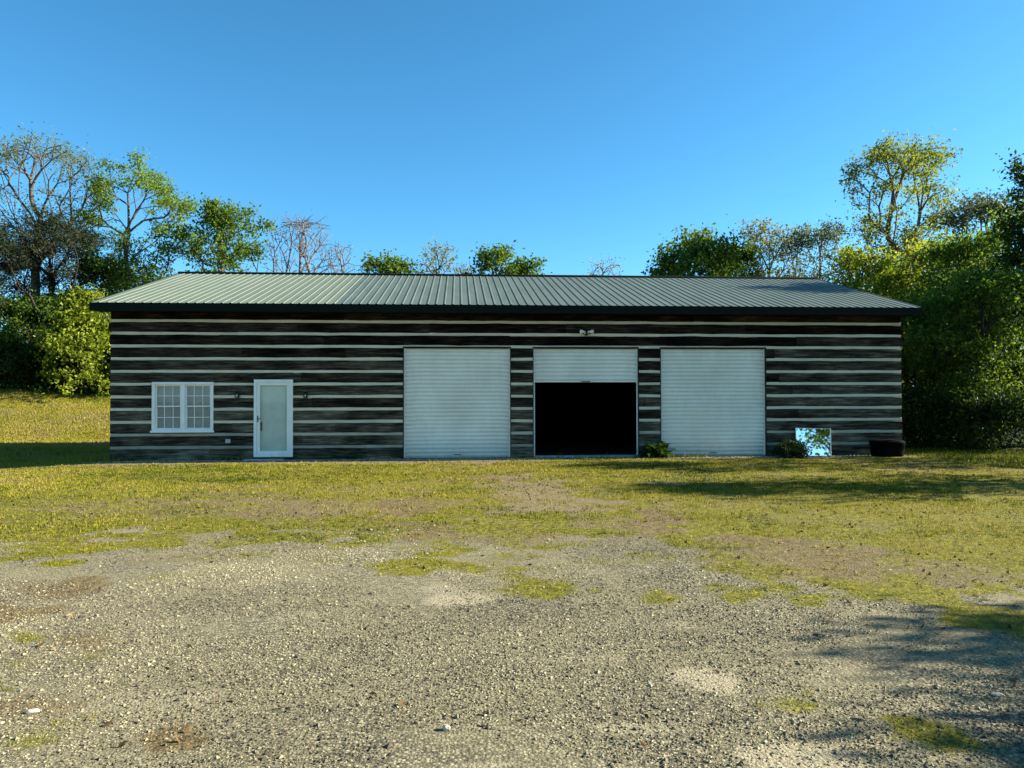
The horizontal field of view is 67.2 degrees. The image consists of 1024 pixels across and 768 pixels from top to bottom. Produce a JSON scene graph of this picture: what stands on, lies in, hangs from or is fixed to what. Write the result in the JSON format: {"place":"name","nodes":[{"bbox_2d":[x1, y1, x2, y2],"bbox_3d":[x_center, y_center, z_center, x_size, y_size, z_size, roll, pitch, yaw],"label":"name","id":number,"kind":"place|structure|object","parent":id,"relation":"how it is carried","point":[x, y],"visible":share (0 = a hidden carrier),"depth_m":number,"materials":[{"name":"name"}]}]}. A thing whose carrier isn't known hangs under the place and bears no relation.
{"place":"outdoors","nodes":[
{"label":"outdoors","id":0,"kind":"place"},
{"bbox_2d":[0,389,1023,767],"bbox_3d":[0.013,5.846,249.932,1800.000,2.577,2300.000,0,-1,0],"label":"ground","id":1,"kind":"structure","parent":0,"point":[454,747],"depth_m":5.64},
{"bbox_2d":[0,336,57,385],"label":"shrub","id":2,"kind":"object","parent":1,"relation":"on","point":[2,366],"visible":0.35,"depth_m":42.55,"materials":[{"name":"green plant"}]},
{"bbox_2d":[0,232,59,342],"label":"pine tree","id":3,"kind":"object","parent":1,"relation":"on","point":[41,284],"visible":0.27,"depth_m":46.87,"materials":[{"name":"green plant"}]},
{"bbox_2d":[24,708,39,713],"bbox_3d":[-2.490,1.698,3.995,0.072,0.025,0.029,0,-1,-16],"label":"stone","id":4,"kind":"object","parent":1,"relation":"on","point":[35,710],"visible":1,"depth_m":3.99,"materials":[{"name":"white stone"}]},
{"bbox_2d":[0,331,63,388],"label":"shrub","id":5,"kind":"object","parent":1,"relation":"on","point":[24,352],"visible":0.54,"depth_m":43.17,"materials":[{"name":"green plant"}]},
{"bbox_2d":[0,288,64,384],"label":"woodland tree","id":6,"kind":"object","parent":1,"relation":"on","point":[12,304],"visible":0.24,"depth_m":44.98,"materials":[{"name":"green plant"}]},
{"bbox_2d":[0,281,105,386],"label":"woodland tree","id":7,"kind":"object","parent":1,"relation":"on","point":[16,322],"visible":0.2,"depth_m":45.15,"materials":[{"name":"green plant"}]},
{"bbox_2d":[0,354,109,392],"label":"shrub","id":8,"kind":"object","parent":1,"relation":"on","point":[44,384],"visible":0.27,"depth_m":43.30,"materials":[{"name":"green plant"}]},
{"bbox_2d":[0,121,118,339],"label":"sparse tree","id":9,"kind":"object","parent":1,"relation":"on","point":[16,150],"visible":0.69,"depth_m":46.51,"materials":[{"name":"grey plant"}]},
{"bbox_2d":[0,203,132,326],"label":"pine tree","id":10,"kind":"object","parent":1,"relation":"on","point":[60,231],"visible":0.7,"depth_m":44.72,"materials":[{"name":"plant"}]},
{"bbox_2d":[29,281,110,394],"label":"leafy tree","id":11,"kind":"object","parent":1,"relation":"on","point":[83,326],"visible":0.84,"depth_m":42.31,"materials":[{"name":"green plant"}]},
{"bbox_2d":[52,341,110,396],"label":"shrub","id":12,"kind":"object","parent":1,"relation":"on","point":[105,390],"visible":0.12,"depth_m":43.19,"materials":[{"name":"green plant"}]},
{"bbox_2d":[50,253,141,349],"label":"woodland tree","id":13,"kind":"object","parent":1,"relation":"on","point":[93,279],"visible":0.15,"depth_m":48.04,"materials":[{"name":"green plant"}]},
{"bbox_2d":[60,147,210,313],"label":"young tree","id":14,"kind":"object","parent":1,"relation":"on","point":[167,201],"visible":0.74,"depth_m":47.89,"materials":[{"name":"green plant"}]},
{"bbox_2d":[150,192,281,274],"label":"green tree","id":15,"kind":"object","parent":1,"relation":"on","point":[217,220],"visible":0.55,"depth_m":48.00,"materials":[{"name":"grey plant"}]},
{"bbox_2d":[243,459,283,460],"bbox_3d":[-6.752,2.063,20.960,1.055,0.035,0.220,0,-1,-3],"label":"step board","id":16,"kind":"object","parent":1,"relation":"on","point":[262,459],"visible":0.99,"depth_m":20.85,"materials":[{"name":"grey concrete"}]},
{"bbox_2d":[247,209,342,272],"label":"bare tree","id":17,"kind":"object","parent":1,"relation":"on","point":[304,226],"visible":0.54,"depth_m":45.85,"materials":[{"name":"grey plant"}]},
{"bbox_2d":[320,241,364,272],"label":"bare tree","id":18,"kind":"object","parent":1,"relation":"on","point":[338,259],"visible":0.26,"depth_m":45.03,"materials":[{"name":"grey plant"}]},
{"bbox_2d":[336,248,423,273],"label":"green tree","id":19,"kind":"object","parent":1,"relation":"on","point":[390,265],"visible":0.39,"depth_m":46.63,"materials":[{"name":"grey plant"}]},
{"bbox_2d":[410,236,469,273],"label":"pale tree","id":20,"kind":"object","parent":1,"relation":"on","point":[439,264],"visible":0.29,"depth_m":48.83,"materials":[{"name":"green plant"}]},
{"bbox_2d":[443,724,450,730],"bbox_3d":[-0.320,1.685,3.774,0.043,0.031,0.034,0,-1,5],"label":"stone","id":21,"kind":"object","parent":1,"relation":"on","point":[446,727],"visible":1,"depth_m":3.76,"materials":[{"name":"white stone"}]},
{"bbox_2d":[448,261,477,273],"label":"pale tree","id":22,"kind":"object","parent":1,"relation":"on","point":[464,269],"visible":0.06,"depth_m":50.17,"materials":[{"name":"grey plant"}]},
{"bbox_2d":[456,239,530,274],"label":"green tree","id":23,"kind":"object","parent":1,"relation":"on","point":[487,257],"visible":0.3,"depth_m":45.62,"materials":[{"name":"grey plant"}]},
{"bbox_2d":[89,271,922,460],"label":"log garage","id":24,"kind":"structure","parent":1,"relation":"on","point":[396,366],"depth_m":21.81,"materials":[{"name":"wood"}]},
{"bbox_2d":[150,382,213,432],"bbox_3d":[-9.017,0.639,21.145,1.699,1.384,0.240,0,-1,-4],"label":"window","id":25,"kind":"structure","parent":24,"relation":"in","point":[177,407],"depth_m":21.16,"materials":[{"name":"white paint"}]},
{"bbox_2d":[234,392,239,398],"bbox_3d":[-7.532,0.308,21.093,0.170,0.185,0.207,0,-1,-4],"label":"wall lantern","id":26,"kind":"object","parent":24,"relation":"attached to","point":[237,395],"depth_m":21.11,"materials":[{"name":"black metal"}]},
{"bbox_2d":[253,379,292,456],"bbox_3d":[-6.584,0.944,21.286,1.056,2.135,0.223,0,-1,-4],"label":"entry door","id":27,"kind":"structure","parent":24,"relation":"in","point":[273,398],"depth_m":21.30,"materials":[{"name":"white paint"}]},
{"bbox_2d":[302,392,307,398],"bbox_3d":[-5.695,0.310,21.221,0.170,0.185,0.207,0,-1,-4],"label":"wall lantern","id":28,"kind":"object","parent":24,"relation":"attached to","point":[305,394],"depth_m":21.19,"materials":[{"name":"black metal"}]},
{"bbox_2d":[404,348,509,457],"bbox_3d":[-1.542,0.550,21.698,2.982,3.120,0.125,0,-1,-4],"label":"roll up door","id":29,"kind":"structure","parent":24,"relation":"in","point":[457,400],"depth_m":21.71,"materials":[{"name":"white paint"}]},
{"bbox_2d":[534,348,637,455],"bbox_3d":[2.102,0.526,21.936,2.996,3.078,0.157,0,-1,-4],"label":"roll up door","id":30,"kind":"structure","parent":24,"relation":"in","point":[550,365],"depth_m":21.98,"materials":[{"name":"white paint"}]},
{"bbox_2d":[580,330,593,335],"bbox_3d":[2.116,-1.452,21.818,0.405,0.164,0.208,0,-1,-4],"label":"flood light","id":31,"kind":"object","parent":24,"relation":"attached to","point":[586,333],"visible":1,"depth_m":21.79,"materials":[{"name":"white metal"}]},
{"bbox_2d":[661,349,764,455],"bbox_3d":[5.787,0.544,22.207,3.068,3.120,0.125,0,-1,-4],"label":"roll up door","id":32,"kind":"structure","parent":24,"relation":"in","point":[713,400],"depth_m":22.22,"materials":[{"name":"white paint"}]},
{"bbox_2d":[0,387,1023,767],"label":"grass","id":33,"kind":"structure","parent":1,"relation":"on","point":[52,455],"depth_m":14.28,"materials":[{"name":"green plant"}]},
{"bbox_2d":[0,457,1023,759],"bbox_3d":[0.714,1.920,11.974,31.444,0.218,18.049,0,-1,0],"label":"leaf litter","id":34,"kind":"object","parent":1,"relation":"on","point":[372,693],"visible":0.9,"depth_m":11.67,"materials":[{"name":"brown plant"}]},
{"bbox_2d":[506,252,552,274],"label":"green tree","id":35,"kind":"object","parent":1,"relation":"on","point":[532,266],"visible":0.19,"depth_m":45.72,"materials":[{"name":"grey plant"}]},
{"bbox_2d":[583,253,628,274],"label":"pale tree","id":36,"kind":"object","parent":1,"relation":"on","point":[602,268],"visible":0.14,"depth_m":49.41,"materials":[{"name":"grey plant"}]},
{"bbox_2d":[636,441,676,457],"bbox_3d":[4.053,1.841,21.573,1.309,0.500,0.909,0,-1,-4],"label":"leafy plant","id":37,"kind":"object","parent":1,"relation":"on","point":[660,449],"visible":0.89,"depth_m":21.46,"materials":[{"name":"green plant"}]},
{"bbox_2d":[640,222,751,276],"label":"green tree","id":38,"kind":"object","parent":1,"relation":"on","point":[699,254],"visible":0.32,"depth_m":42.40,"materials":[{"name":"green plant"}]},
{"bbox_2d":[714,239,774,276],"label":"green tree","id":39,"kind":"object","parent":1,"relation":"on","point":[749,254],"visible":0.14,"depth_m":45.36,"materials":[{"name":"green plant"}]},
{"bbox_2d":[726,214,815,276],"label":"pale tree","id":40,"kind":"object","parent":1,"relation":"on","point":[757,234],"visible":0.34,"depth_m":46.80,"materials":[{"name":"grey plant"}]},
{"bbox_2d":[769,436,814,458],"bbox_3d":[7.893,1.789,21.809,1.297,0.666,1.334,0,-1,0],"label":"shrub","id":41,"kind":"object","parent":1,"relation":"on","point":[795,448],"visible":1,"depth_m":21.53,"materials":[{"name":"green plant"}]},
{"bbox_2d":[795,428,831,455],"bbox_3d":[8.672,1.671,22.148,1.045,0.800,0.029,1,-6,-4],"label":"mirror","id":42,"kind":"object","parent":1,"relation":"on","point":[818,440],"visible":0.81,"depth_m":22.15,"materials":[{"name":"mirror"}]},
{"bbox_2d":[767,214,873,288],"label":"pale tree","id":43,"kind":"object","parent":1,"relation":"on","point":[822,234],"visible":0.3,"depth_m":46.16,"materials":[{"name":"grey plant"}]},
{"bbox_2d":[826,237,928,335],"bbox_3d":[16.814,-2.383,36.449,5.924,9.586,5.952,0,-1,0],"label":"leafy tree","id":44,"kind":"object","parent":1,"relation":"on","point":[858,259],"visible":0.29,"depth_m":36.33,"materials":[{"name":"green plant"}]},
{"bbox_2d":[869,439,905,456],"bbox_3d":[10.719,1.826,21.997,1.028,0.483,0.660,0,-1,-4],"label":"rubber tub","id":45,"kind":"object","parent":1,"relation":"on","point":[886,448],"visible":1,"depth_m":21.71,"materials":[{"name":"black rubber"}]},
{"bbox_2d":[828,127,969,381],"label":"golden tree","id":46,"kind":"object","parent":1,"relation":"on","point":[909,154],"visible":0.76,"depth_m":41.73,"materials":[{"name":"green plant"}]},
{"bbox_2d":[864,255,947,437],"bbox_3d":[16.679,-1.532,33.149,4.438,7.758,5.868,0,-1,0],"label":"leafy tree","id":47,"kind":"object","parent":1,"relation":"on","point":[894,279],"visible":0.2,"depth_m":32.47,"materials":[{"name":"green plant"}]},
{"bbox_2d":[884,236,971,378],"bbox_3d":[20.654,-2.457,37.986,5.894,9.797,5.797,1,-1,-32],"label":"leafy tree","id":48,"kind":"object","parent":1,"relation":"on","point":[914,258],"visible":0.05,"depth_m":38.10,"materials":[{"name":"green plant"}]},
{"bbox_2d":[894,284,980,444],"bbox_3d":[15.477,-0.729,28.351,3.951,5.988,4.369,-1,-1,17],"label":"woodland tree","id":49,"kind":"object","parent":1,"relation":"on","point":[954,360],"visible":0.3,"depth_m":27.98,"materials":[{"name":"green plant"}]},
{"bbox_2d":[901,378,979,448],"bbox_3d":[13.870,0.993,25.913,4.399,2.439,3.268,1,-1,-28],"label":"shrub","id":50,"kind":"object","parent":1,"relation":"on","point":[935,408],"visible":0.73,"depth_m":25.34,"materials":[{"name":"green plant"}]},
{"bbox_2d":[889,222,1022,439],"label":"woodland tree","id":51,"kind":"object","parent":1,"relation":"on","point":[949,252],"visible":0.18,"depth_m":30.84,"materials":[{"name":"green plant"}]},
{"bbox_2d":[901,261,1023,447],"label":"woodland tree","id":52,"kind":"object","parent":1,"relation":"on","point":[971,287],"visible":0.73,"depth_m":25.81,"materials":[{"name":"green plant"}]},
{"bbox_2d":[924,184,1023,364],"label":"young tree","id":53,"kind":"object","parent":1,"relation":"on","point":[980,206],"visible":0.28,"depth_m":34.95,"materials":[{"name":"green plant"}]},
{"bbox_2d":[931,379,1023,452],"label":"shrub","id":54,"kind":"object","parent":1,"relation":"on","point":[994,406],"visible":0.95,"depth_m":23.99,"materials":[{"name":"green plant"}]},
{"bbox_2d":[961,203,1023,422],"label":"woodland tree","id":55,"kind":"object","parent":1,"relation":"on","point":[992,249],"visible":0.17,"depth_m":29.13,"materials":[{"name":"green plant"}]},
{"bbox_2d":[991,692,1002,695],"bbox_3d":[2.653,1.700,4.214,0.064,0.023,0.031,0,-1,8],"label":"stone","id":56,"kind":"object","parent":1,"relation":"on","point":[997,694],"visible":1,"depth_m":4.21,"materials":[{"name":"white stone"}]},
{"bbox_2d":[971,197,1023,390],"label":"woodland tree","id":57,"kind":"object","parent":1,"relation":"on","point":[1017,248],"visible":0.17,"depth_m":27.89,"materials":[{"name":"green plant"}]},
{"bbox_2d":[975,146,1023,345],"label":"woodland tree","id":58,"kind":"object","parent":1,"relation":"on","point":[1016,169],"visible":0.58,"depth_m":27.30,"materials":[{"name":"green plant"}]},
{"bbox_2d":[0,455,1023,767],"bbox_3d":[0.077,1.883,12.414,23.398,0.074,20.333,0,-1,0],"label":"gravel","id":59,"kind":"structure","parent":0,"point":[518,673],"depth_m":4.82,"materials":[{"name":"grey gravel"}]},
{"bbox_2d":[0,0,1023,385],"label":"sky","id":60,"kind":"structure","parent":0,"point":[572,132],"materials":[{"name":"blue"}]}
]}

